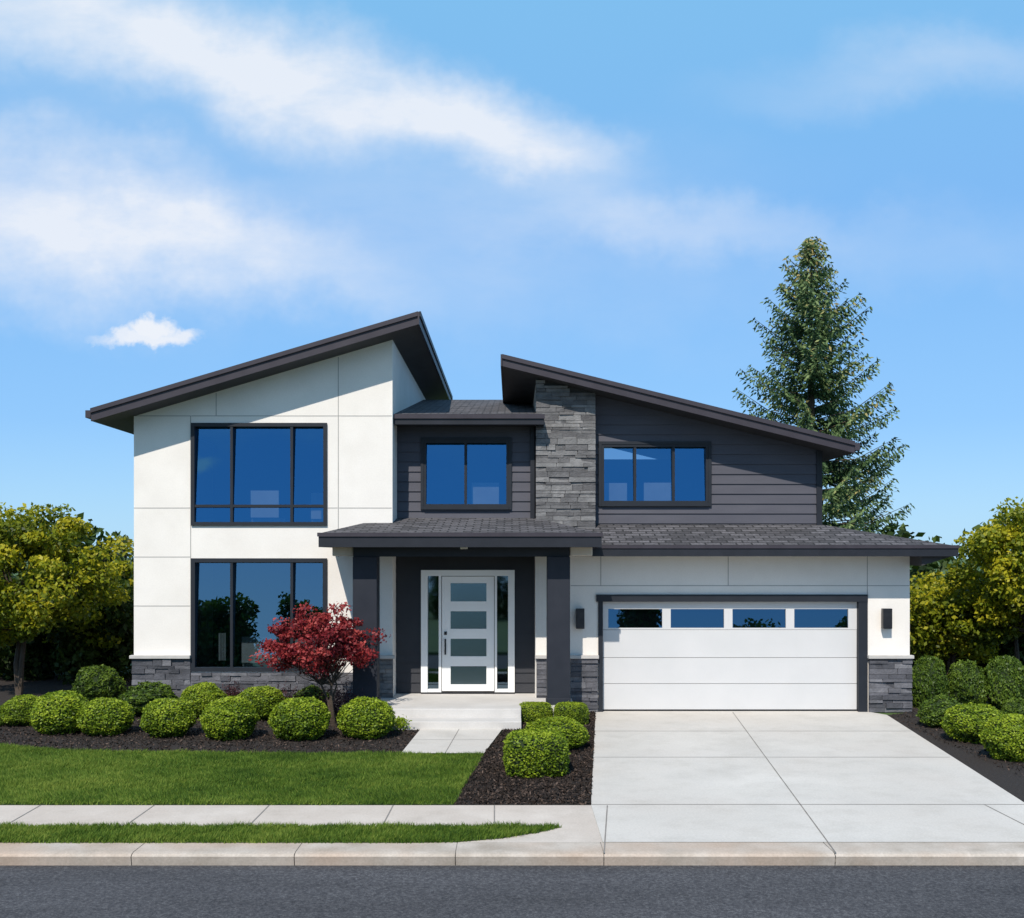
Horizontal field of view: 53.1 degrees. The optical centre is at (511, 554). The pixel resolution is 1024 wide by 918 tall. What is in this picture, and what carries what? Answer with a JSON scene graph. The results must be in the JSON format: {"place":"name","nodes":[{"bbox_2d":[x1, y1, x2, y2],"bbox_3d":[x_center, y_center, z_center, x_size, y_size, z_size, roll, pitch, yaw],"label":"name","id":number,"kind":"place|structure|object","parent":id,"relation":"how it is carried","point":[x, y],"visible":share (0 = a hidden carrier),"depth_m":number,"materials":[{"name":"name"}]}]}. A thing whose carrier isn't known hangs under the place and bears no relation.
{"place":"outdoors","nodes":[
{"label":"outdoors","id":0,"kind":"place"},
{"bbox_2d":[0,742,484,804],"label":"lawn","id":1,"kind":"structure","parent":0,"point":[147,803],"depth_m":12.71,"materials":[{"name":"green plant"}]},
{"bbox_2d":[0,805,601,841],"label":"sidewalk","id":2,"kind":"structure","parent":0,"point":[578,823],"depth_m":12.04,"materials":[{"name":"concrete"}]},
{"bbox_2d":[0,819,561,843],"bbox_3d":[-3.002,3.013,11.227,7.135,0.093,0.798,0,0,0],"label":"verge grass","id":3,"kind":"structure","parent":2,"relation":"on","point":[235,832],"depth_m":11.17,"materials":[{"name":"green plant"}]},
{"bbox_2d":[323,518,597,532],"bbox_3d":[-0.936,-0.579,19.700,5.047,0.352,2.200,0,0,0],"label":"roof porch","id":4,"kind":"object","parent":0,"point":[463,525],"visible":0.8,"depth_m":19.46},
{"bbox_2d":[2,559,985,842],"bbox_3d":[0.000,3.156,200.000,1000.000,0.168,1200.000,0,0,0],"label":"ground","id":5,"kind":"structure","parent":0,"point":[500,731],"depth_m":19.87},
{"bbox_2d":[134,400,190,654],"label":"wall front","id":6,"kind":"structure","parent":5,"relation":"on","point":[161,531],"depth_m":20.00,"materials":[{"name":"white paint"}]},
{"bbox_2d":[0,674,418,753],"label":"mulch bed","id":7,"kind":"object","parent":5,"relation":"on","point":[36,688],"visible":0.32,"depth_m":17.03,"materials":[{"name":"brown wood"}]},
{"bbox_2d":[0,694,37,725],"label":"boxwood shrub","id":8,"kind":"object","parent":7,"relation":"on","point":[15,710],"visible":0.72,"depth_m":18.22,"materials":[{"name":"green plant"}]},
{"bbox_2d":[28,690,88,734],"bbox_3d":[-7.756,2.734,17.712,1.087,0.779,1.107,0,0,-5],"label":"boxwood shrub","id":9,"kind":"object","parent":7,"relation":"on","point":[55,712],"visible":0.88,"depth_m":17.35,"materials":[{"name":"green plant"}]},
{"bbox_2d":[0,502,133,695],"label":"green tree","id":10,"kind":"object","parent":7,"relation":"on","point":[23,618],"visible":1,"depth_m":21.85,"materials":[{"name":"green plant"}]},
{"bbox_2d":[40,559,133,651],"bbox_3d":[-10.073,1.573,25.557,3.060,2.998,2.779,0,0,-41],"label":"green tree","id":11,"kind":"object","parent":7,"relation":"on","point":[124,566],"visible":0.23,"depth_m":24.67,"materials":[{"name":"green plant"}]},
{"bbox_2d":[71,664,126,700],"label":"green shrub","id":12,"kind":"object","parent":7,"relation":"on","point":[94,681],"visible":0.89,"depth_m":21.28,"materials":[{"name":"green plant"}]},
{"bbox_2d":[74,697,135,735],"bbox_3d":[-6.967,2.774,17.561,1.024,0.686,0.979,0,0,-1],"label":"boxwood shrub","id":13,"kind":"object","parent":7,"relation":"on","point":[106,716],"visible":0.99,"depth_m":17.27,"materials":[{"name":"green plant"}]},
{"bbox_2d":[118,681,179,716],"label":"green shrub","id":14,"kind":"object","parent":7,"relation":"on","point":[138,697],"visible":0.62,"depth_m":19.40,"materials":[{"name":"green plant"}]},
{"bbox_2d":[131,658,190,698],"bbox_3d":[-6.825,2.536,19.958,1.135,1.047,0.105,0,0,0],"label":"stone base","id":15,"kind":"object","parent":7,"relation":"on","point":[175,674],"visible":0.43,"depth_m":19.93,"materials":[{"name":"grey stone"}]},
{"bbox_2d":[138,697,196,737],"bbox_3d":[-5.820,2.759,17.372,0.972,0.714,0.918,0,0,29],"label":"boxwood shrub","id":16,"kind":"object","parent":7,"relation":"on","point":[165,717],"visible":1,"depth_m":17.09,"materials":[{"name":"green plant"}]},
{"bbox_2d":[180,682,226,717],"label":"boxwood shrub","id":17,"kind":"object","parent":7,"relation":"on","point":[200,696],"visible":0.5,"depth_m":19.17,"materials":[{"name":"green plant"}]},
{"bbox_2d":[197,696,259,740],"bbox_3d":[-4.745,2.740,17.164,1.018,0.777,0.976,0,0,-43],"label":"boxwood shrub","id":18,"kind":"object","parent":7,"relation":"on","point":[228,718],"visible":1,"depth_m":16.86,"materials":[{"name":"green plant"}]},
{"bbox_2d":[237,685,285,719],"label":"boxwood shrub","id":19,"kind":"object","parent":7,"relation":"on","point":[265,700],"visible":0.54,"depth_m":18.89,"materials":[{"name":"green plant"}]},
{"bbox_2d":[190,673,352,708],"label":"stone base","id":20,"kind":"structure","parent":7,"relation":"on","point":[292,680],"depth_m":19.93,"materials":[{"name":"grey stone"}]},
{"bbox_2d":[267,696,330,740],"bbox_3d":[-3.540,2.742,17.126,1.044,0.761,1.025,0,0,-24],"label":"boxwood shrub","id":21,"kind":"object","parent":7,"relation":"on","point":[300,718],"visible":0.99,"depth_m":16.82,"materials":[{"name":"green plant"}]},
{"bbox_2d":[248,601,390,726],"bbox_3d":[-3.405,1.943,18.217,2.418,2.249,1.689,0,0,0],"label":"red japanese maple","id":22,"kind":"object","parent":7,"relation":"on","point":[343,635],"visible":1,"depth_m":18.10,"materials":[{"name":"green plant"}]},
{"bbox_2d":[336,696,395,739],"bbox_3d":[-2.463,2.750,17.272,1.056,0.744,1.010,0,0,17],"label":"boxwood shrub","id":23,"kind":"object","parent":7,"relation":"on","point":[362,717],"visible":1,"depth_m":16.96,"materials":[{"name":"green plant"}]},
{"bbox_2d":[191,671,326,672],"bbox_3d":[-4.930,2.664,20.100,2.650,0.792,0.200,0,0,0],"label":"window sill","id":24,"kind":"structure","parent":5,"relation":"on","point":[245,672],"depth_m":20.00,"materials":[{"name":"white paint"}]},
{"bbox_2d":[191,558,326,670],"bbox_3d":[-4.930,1.166,20.065,2.650,2.204,0.210,0,0,0],"label":"window","id":25,"kind":"structure","parent":24,"relation":"on","point":[238,605],"depth_m":20.06,"materials":[{"name":"blue glass"}]},
{"bbox_2d":[191,526,326,557],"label":"wall front","id":26,"kind":"structure","parent":25,"relation":"on","point":[254,541],"depth_m":20.00,"materials":[{"name":"white paint"}]},
{"bbox_2d":[191,423,326,525],"bbox_3d":[-4.930,-1.573,20.065,2.650,2.000,0.210,0,0,0],"label":"window","id":27,"kind":"structure","parent":26,"relation":"on","point":[258,474],"depth_m":20.03,"materials":[{"name":"blue glass"}]},
{"bbox_2d":[191,359,326,422],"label":"front wall","id":28,"kind":"structure","parent":27,"relation":"on","point":[297,395],"depth_m":20.00,"materials":[{"name":"white paint"}]},
{"bbox_2d":[327,340,393,695],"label":"wall front","id":29,"kind":"structure","parent":5,"relation":"on","point":[366,435],"depth_m":20.00,"materials":[{"name":"white paint"}]},
{"bbox_2d":[190,357,908,654],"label":"wall joints","id":30,"kind":"object","parent":29,"relation":"attached to","point":[867,585],"depth_m":20.00,"materials":[{"name":"grey paint"}]},
{"bbox_2d":[394,343,425,694],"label":"wall side","id":31,"kind":"structure","parent":5,"relation":"on","point":[407,392],"depth_m":21.06,"materials":[{"name":"white paint"}]},
{"bbox_2d":[93,325,447,434],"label":"roof","id":32,"kind":"structure","parent":31,"relation":"on","point":[410,344],"depth_m":19.95,"materials":[{"name":"paint"}]},
{"bbox_2d":[91,316,417,420],"bbox_3d":[-4.869,-3.548,19.384,6.178,2.039,0.029,0,0,0],"label":"rake","id":33,"kind":"object","parent":32,"relation":"attached to","point":[255,368],"visible":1,"depth_m":19.37,"materials":[{"name":"paint"}]},
{"bbox_2d":[418,312,451,399],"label":"fascia","id":34,"kind":"structure","parent":32,"relation":"attached to","point":[425,337],"depth_m":22.56,"materials":[{"name":"paint"}]},
{"bbox_2d":[90,311,417,412],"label":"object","id":35,"kind":"object","parent":34,"relation":"attached to","point":[254,362],"visible":1,"depth_m":19.34,"materials":[{"name":"paint"}]},
{"bbox_2d":[397,427,535,517],"bbox_3d":[-0.914,-1.636,20.785,2.835,2.292,0.030,0,0,0],"label":"siding","id":36,"kind":"object","parent":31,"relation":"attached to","point":[408,472],"visible":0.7,"depth_m":20.78,"materials":[{"name":"paint"}]},
{"bbox_2d":[394,419,543,424],"bbox_3d":[-0.845,-2.646,20.185,2.952,0.167,0.130,0,0,0],"label":"gutter","id":37,"kind":"object","parent":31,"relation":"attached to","point":[468,421],"visible":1,"depth_m":20.12,"materials":[{"name":"paint"}]},
{"bbox_2d":[393,414,544,418],"bbox_3d":[-0.840,-2.719,20.105,2.966,0.087,0.029,0,0,0],"label":"gutter lip","id":38,"kind":"object","parent":37,"relation":"attached to","point":[468,416],"visible":1,"depth_m":20.09,"materials":[{"name":"black metal"}]},
{"bbox_2d":[402,729,501,752],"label":"front walkway","id":39,"kind":"structure","parent":5,"relation":"on","point":[440,740],"depth_m":16.79,"materials":[{"name":"concrete"}]},
{"bbox_2d":[393,717,520,729],"bbox_3d":[-0.996,2.985,18.149,2.320,0.150,0.499,0,0,0],"label":"step tread","id":40,"kind":"object","parent":5,"relation":"on","point":[419,723],"visible":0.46,"depth_m":17.90,"materials":[{"name":"concrete"}]},
{"bbox_2d":[393,706,520,716],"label":"step","id":41,"kind":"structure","parent":5,"relation":"on","point":[458,711],"depth_m":18.40,"materials":[{"name":"concrete"}]},
{"bbox_2d":[381,693,572,715],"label":"porch floor","id":42,"kind":"structure","parent":5,"relation":"on","point":[420,699],"depth_m":19.73,"materials":[{"name":"concrete"}]},
{"bbox_2d":[353,557,379,698],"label":"porch column","id":43,"kind":"structure","parent":42,"relation":"on","point":[366,589],"depth_m":19.00,"materials":[{"name":"grey paint"}]},
{"bbox_2d":[380,659,392,697],"bbox_3d":[-2.499,2.536,19.958,0.371,1.047,0.104,0,0,0],"label":"stone veneer","id":44,"kind":"object","parent":42,"relation":"on","point":[386,678],"visible":0.48,"depth_m":19.93,"materials":[{"name":"grey stone"}]},
{"bbox_2d":[396,557,534,692],"bbox_3d":[-0.936,1.310,20.585,2.788,2.900,0.030,0,0,0],"label":"siding entry","id":45,"kind":"object","parent":42,"relation":"on","point":[408,624],"visible":0.94,"depth_m":20.58,"materials":[{"name":"paint"}]},
{"bbox_2d":[536,659,546,697],"bbox_3d":[0.580,2.536,19.958,0.211,1.047,0.103,0,0,0],"label":"stone veneer","id":46,"kind":"object","parent":42,"relation":"on","point":[541,678],"visible":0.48,"depth_m":19.93,"materials":[{"name":"grey stone"}]},
{"bbox_2d":[2,509,1014,582],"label":"distant trees","id":47,"kind":"object","parent":5,"relation":"on","point":[904,533],"visible":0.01,"depth_m":57.59,"materials":[{"name":"green plant"}]},
{"bbox_2d":[0,568,1023,684],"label":"background foliage","id":48,"kind":"object","parent":5,"relation":"on","point":[69,657],"visible":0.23,"depth_m":24.77,"materials":[{"name":"green plant"}]},
{"bbox_2d":[454,711,595,804],"bbox_3d":[0.466,3.062,16.253,1.687,0.001,7.605,0,0,5],"label":"mulch bed","id":49,"kind":"object","parent":5,"relation":"on","point":[471,801],"visible":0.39,"depth_m":13.50,"materials":[{"name":"brown wood"}]},
{"bbox_2d":[501,727,570,778],"bbox_3d":[0.335,2.794,14.425,0.977,0.673,0.975,0,0,0],"label":"box hedge","id":50,"kind":"object","parent":49,"relation":"on","point":[529,753],"visible":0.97,"depth_m":14.05,"materials":[{"name":"green plant"}]},
{"bbox_2d":[520,701,552,722],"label":"box hedge","id":51,"kind":"object","parent":49,"relation":"on","point":[533,711],"visible":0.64,"depth_m":18.60,"materials":[{"name":"green plant"}]},
{"bbox_2d":[523,716,589,749],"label":"boxwood shrub","id":52,"kind":"object","parent":49,"relation":"on","point":[574,731],"visible":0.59,"depth_m":16.00,"materials":[{"name":"green plant"}]},
{"bbox_2d":[553,701,589,724],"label":"box hedge","id":53,"kind":"object","parent":49,"relation":"on","point":[578,711],"visible":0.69,"depth_m":18.36,"materials":[{"name":"green plant"}]},
{"bbox_2d":[535,556,597,696],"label":"wall","id":54,"kind":"structure","parent":5,"relation":"on","point":[583,570],"depth_m":20.00,"materials":[{"name":"white paint"}]},
{"bbox_2d":[570,659,597,711],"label":"stone base garage","id":55,"kind":"structure","parent":5,"relation":"on","point":[583,680],"depth_m":19.93,"materials":[{"name":"grey stone"}]},
{"bbox_2d":[732,236,916,582],"bbox_3d":[9.641,-3.347,31.678,8.385,13.145,7.968,0,0,0],"label":"spruce tree","id":56,"kind":"object","parent":5,"relation":"on","point":[806,305],"visible":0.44,"depth_m":31.46,"materials":[{"name":"green plant"}]},
{"bbox_2d":[868,556,909,654],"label":"wall","id":57,"kind":"structure","parent":5,"relation":"on","point":[890,570],"depth_m":20.00,"materials":[{"name":"white paint"}]},
{"bbox_2d":[868,659,912,711],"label":"stone base garage","id":58,"kind":"structure","parent":5,"relation":"on","point":[890,681],"depth_m":19.93,"materials":[{"name":"grey stone"}]},
{"bbox_2d":[888,694,1023,801],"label":"mulch bed","id":59,"kind":"object","parent":5,"relation":"on","point":[1010,781],"visible":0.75,"depth_m":15.43,"materials":[{"name":"brown wood"}]},
{"bbox_2d":[912,654,949,707],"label":"green shrub","id":60,"kind":"object","parent":59,"relation":"on","point":[929,678],"visible":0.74,"depth_m":20.40,"materials":[{"name":"green plant"}]},
{"bbox_2d":[916,693,962,727],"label":"green shrub","id":61,"kind":"object","parent":59,"relation":"on","point":[931,712],"visible":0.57,"depth_m":18.13,"materials":[{"name":"green plant"}]},
{"bbox_2d":[910,571,1003,675],"bbox_3d":[10.520,1.710,24.522,2.898,2.720,2.748,0,0,0],"label":"green tree","id":62,"kind":"object","parent":59,"relation":"on","point":[928,620],"visible":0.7,"depth_m":24.04,"materials":[{"name":"green plant"}]},
{"bbox_2d":[946,659,987,705],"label":"green shrub","id":63,"kind":"object","parent":59,"relation":"on","point":[967,680],"visible":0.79,"depth_m":20.41,"materials":[{"name":"green plant"}]},
{"bbox_2d":[941,702,1004,743],"bbox_3d":[7.632,2.778,16.907,1.053,0.668,1.114,0,0,-17],"label":"boxwood shrub","id":64,"kind":"object","parent":59,"relation":"on","point":[965,723],"visible":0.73,"depth_m":16.66,"materials":[{"name":"green plant"}]},
{"bbox_2d":[934,496,1023,660],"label":"green tree","id":65,"kind":"object","parent":59,"relation":"on","point":[995,597],"visible":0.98,"depth_m":22.64,"materials":[{"name":"green plant"}]},
{"bbox_2d":[978,713,1023,761],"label":"boxwood shrub","id":66,"kind":"object","parent":59,"relation":"on","point":[1002,737],"visible":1,"depth_m":15.19,"materials":[{"name":"green plant"}]},
{"bbox_2d":[983,655,1023,709],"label":"green shrub","id":67,"kind":"object","parent":59,"relation":"on","point":[1004,675],"visible":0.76,"depth_m":20.15,"materials":[{"name":"green plant"}]},
{"bbox_3d":[4.261,1.925,20.180,4.981,2.270,0.040,0,0,0],"label":"garage","id":68,"kind":"object","parent":5,"relation":"on","visible":0},
{"bbox_2d":[603,658,856,683],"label":"garage panel","id":69,"kind":"structure","parent":68,"relation":"attached to","point":[729,670],"depth_m":20.08,"materials":[{"name":"paint"}]},
{"bbox_2d":[603,630,856,657],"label":"garage panel","id":70,"kind":"structure","parent":69,"relation":"on","point":[729,643],"depth_m":20.08,"materials":[{"name":"white metal"}]},
{"bbox_2d":[603,684,856,708],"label":"garage panel","id":71,"kind":"structure","parent":68,"relation":"attached to","point":[729,696],"depth_m":20.08,"materials":[{"name":"paint"}]},
{"bbox_2d":[598,556,866,593],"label":"wall","id":72,"kind":"structure","parent":68,"relation":"on","point":[743,570],"depth_m":20.00,"materials":[{"name":"white paint"}]},
{"bbox_2d":[596,594,867,601],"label":"garage trim top","id":73,"kind":"structure","parent":72,"relation":"attached to","point":[731,597],"depth_m":19.96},
{"bbox_2d":[585,524,947,544],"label":"roof garage","id":74,"kind":"structure","parent":68,"relation":"on","point":[714,534],"depth_m":20.03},
{"bbox_2d":[319,537,601,546],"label":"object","id":75,"kind":"object","parent":74,"relation":"attached to","point":[460,541],"visible":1,"depth_m":18.49,"materials":[{"name":"paint"}]},
{"bbox_2d":[317,533,602,536],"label":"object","id":76,"kind":"object","parent":75,"relation":"attached to","point":[459,534],"visible":1,"depth_m":18.46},
{"bbox_2d":[536,378,592,392],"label":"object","id":77,"kind":"object","parent":74,"relation":"on","point":[572,389],"visible":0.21,"depth_m":20.54,"materials":[{"name":"grey stone"}]},
{"bbox_2d":[530,426,534,518],"bbox_3d":[0.415,-1.575,20.715,0.092,2.071,0.070,0,0,0],"label":"downspout","id":78,"kind":"object","parent":77,"relation":"attached to","point":[532,472],"visible":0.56,"depth_m":20.68,"materials":[{"name":"paint"}]},
{"bbox_2d":[536,380,595,528],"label":"stone chimney cladding","id":79,"kind":"structure","parent":77,"relation":"attached to","point":[565,463],"depth_m":20.48,"materials":[{"name":"grey stone"}]},
{"bbox_2d":[592,548,957,555],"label":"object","id":80,"kind":"structure","parent":74,"relation":"attached to","point":[774,551],"depth_m":19.29,"materials":[{"name":"paint"}]},
{"bbox_2d":[592,545,958,547],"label":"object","id":81,"kind":"object","parent":80,"relation":"attached to","point":[780,546],"visible":0.79,"depth_m":19.27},
{"bbox_2d":[0,862,1023,917],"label":"road","id":82,"kind":"structure","parent":0,"point":[511,891],"depth_m":9.71,"materials":[{"name":"grey asphalt"}]},
{"bbox_2d":[0,842,1023,864],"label":"curb","id":83,"kind":"structure","parent":82,"relation":"on","point":[670,853],"depth_m":10.54,"materials":[{"name":"concrete"}]},
{"bbox_2d":[0,0,1023,558],"label":"sky","id":84,"kind":"structure","parent":0,"point":[612,190],"materials":[{"name":"blue"}]},
{"bbox_2d":[547,557,569,698],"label":"porch column","id":85,"kind":"structure","parent":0,"point":[558,627],"depth_m":19.00,"materials":[{"name":"grey paint"}]},
{"bbox_2d":[353,547,569,556],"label":"porch beam","id":86,"kind":"structure","parent":85,"relation":"on","point":[459,552],"depth_m":19.06,"materials":[{"name":"black wood"}]},
{"bbox_2d":[598,602,602,711],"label":"garage trim","id":87,"kind":"structure","parent":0,"point":[600,654],"depth_m":19.97,"materials":[{"name":"grey paint"}]},
{"bbox_2d":[608,609,847,627],"bbox_3d":[4.236,1.242,20.111,4.701,0.370,0.022,0,0,0],"label":"garage glass","id":88,"kind":"object","parent":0,"point":[714,618],"visible":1,"depth_m":20.11,"materials":[{"name":"blue glass"}]},
{"bbox_2d":[603,602,856,608],"bbox_3d":[4.261,0.984,20.105,4.981,0.148,0.050,0,0,0],"label":"garage top rail","id":89,"kind":"object","parent":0,"point":[729,605],"visible":1,"depth_m":20.08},
{"bbox_2d":[603,628,856,629],"bbox_3d":[4.261,1.444,20.105,4.981,0.034,0.050,0,0,0],"label":"garage rail","id":90,"kind":"object","parent":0,"point":[729,628],"visible":1,"depth_m":20.08,"materials":[{"name":"white metal"}]},
{"bbox_2d":[591,711,1023,852],"bbox_3d":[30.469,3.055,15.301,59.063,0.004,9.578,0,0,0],"label":"driveway","id":91,"kind":"structure","parent":0,"point":[758,776],"depth_m":13.72,"materials":[{"name":"concrete"}]},
{"bbox_2d":[603,709,855,710],"bbox_3d":[4.261,3.042,20.130,4.981,0.024,0.060,0,0,0],"label":"garage seal","id":92,"kind":"object","parent":91,"relation":"on","point":[729,709],"visible":1,"depth_m":20.10,"materials":[{"name":"black rubber"}]},
{"bbox_2d":[856,602,867,711],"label":"garage trim","id":93,"kind":"structure","parent":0,"point":[861,657],"depth_m":19.97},
{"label":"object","id":94,"kind":"object","parent":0,"visible":0},
{"bbox_2d":[533,385,535,410],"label":"wall","id":95,"kind":"structure","parent":94,"relation":"on","point":[534,402],"depth_m":21.38,"materials":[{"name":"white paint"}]},
{"bbox_2d":[502,366,851,461],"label":"roof","id":96,"kind":"structure","parent":95,"relation":"attached to","point":[518,387],"depth_m":20.59,"materials":[{"name":"paint"}]},
{"bbox_2d":[395,400,541,413],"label":"roof","id":97,"kind":"structure","parent":96,"relation":"attached to","point":[461,407],"depth_m":22.83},
{"bbox_2d":[501,354,503,402],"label":"fascia","id":98,"kind":"structure","parent":97,"relation":"attached to","point":[502,379],"depth_m":21.46,"materials":[{"name":"paint"}]},
{"bbox_2d":[502,354,854,445],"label":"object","id":99,"kind":"object","parent":98,"relation":"attached to","point":[678,399],"visible":1,"depth_m":20.04,"materials":[{"name":"paint"}]},
{"bbox_2d":[502,359,854,452],"bbox_3d":[3.258,-2.948,20.084,6.900,1.903,0.029,0,0,0],"label":"rake","id":100,"kind":"object","parent":96,"relation":"attached to","point":[678,405],"visible":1,"depth_m":20.07,"materials":[{"name":"paint"}]},
{"bbox_3d":[-0.927,-0.610,20.875,1.722,0.740,0.150,0,0,0],"label":"middle wall","id":101,"kind":"object","parent":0,"visible":0},
{"bbox_2d":[421,437,511,509],"bbox_3d":[-0.927,-1.649,20.840,1.842,1.458,0.240,0,0,0],"label":"window","id":102,"kind":"structure","parent":101,"relation":"attached to","point":[466,473],"depth_m":20.82,"materials":[{"name":"blue glass"}]},
{"bbox_3d":[2.895,-2.764,20.875,2.160,1.050,0.150,0,0,0],"label":"wall","id":103,"kind":"object","parent":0,"visible":0},
{"bbox_2d":[599,441,710,505],"bbox_3d":[2.895,-1.643,20.840,2.280,1.312,0.240,0,0,0],"label":"window","id":104,"kind":"structure","parent":103,"relation":"attached to","point":[654,473],"depth_m":20.82,"materials":[{"name":"blue glass"}]},
{"bbox_3d":[5.120,-1.498,20.875,2.292,2.517,0.150,0,0,0],"label":"wall","id":105,"kind":"object","parent":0,"visible":0},
{"bbox_2d":[595,395,815,523],"bbox_3d":[3.892,-1.940,20.785,4.550,3.000,0.030,0,0,0],"label":"siding","id":106,"kind":"object","parent":105,"relation":"attached to","point":[756,479],"visible":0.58,"depth_m":20.78,"materials":[{"name":"paint"}]},
{"bbox_2d":[816,450,821,524],"bbox_3d":[6.224,-1.306,20.828,0.115,1.631,0.145,0,0,0],"label":"corner board","id":107,"kind":"object","parent":105,"relation":"attached to","point":[818,487],"visible":0.64,"depth_m":20.75,"materials":[{"name":"paint"}]},
{"bbox_3d":[-0.886,0.081,20.675,1.876,0.442,0.150,0,0,0],"label":"wall entry","id":108,"kind":"object","parent":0,"visible":0},
{"bbox_2d":[421,570,514,693],"bbox_3d":[-0.886,1.541,20.605,1.876,2.478,0.190,0,0,0],"label":"front door","id":109,"kind":"structure","parent":108,"relation":"attached to","point":[457,635],"depth_m":20.57,"materials":[{"name":"white paint"}]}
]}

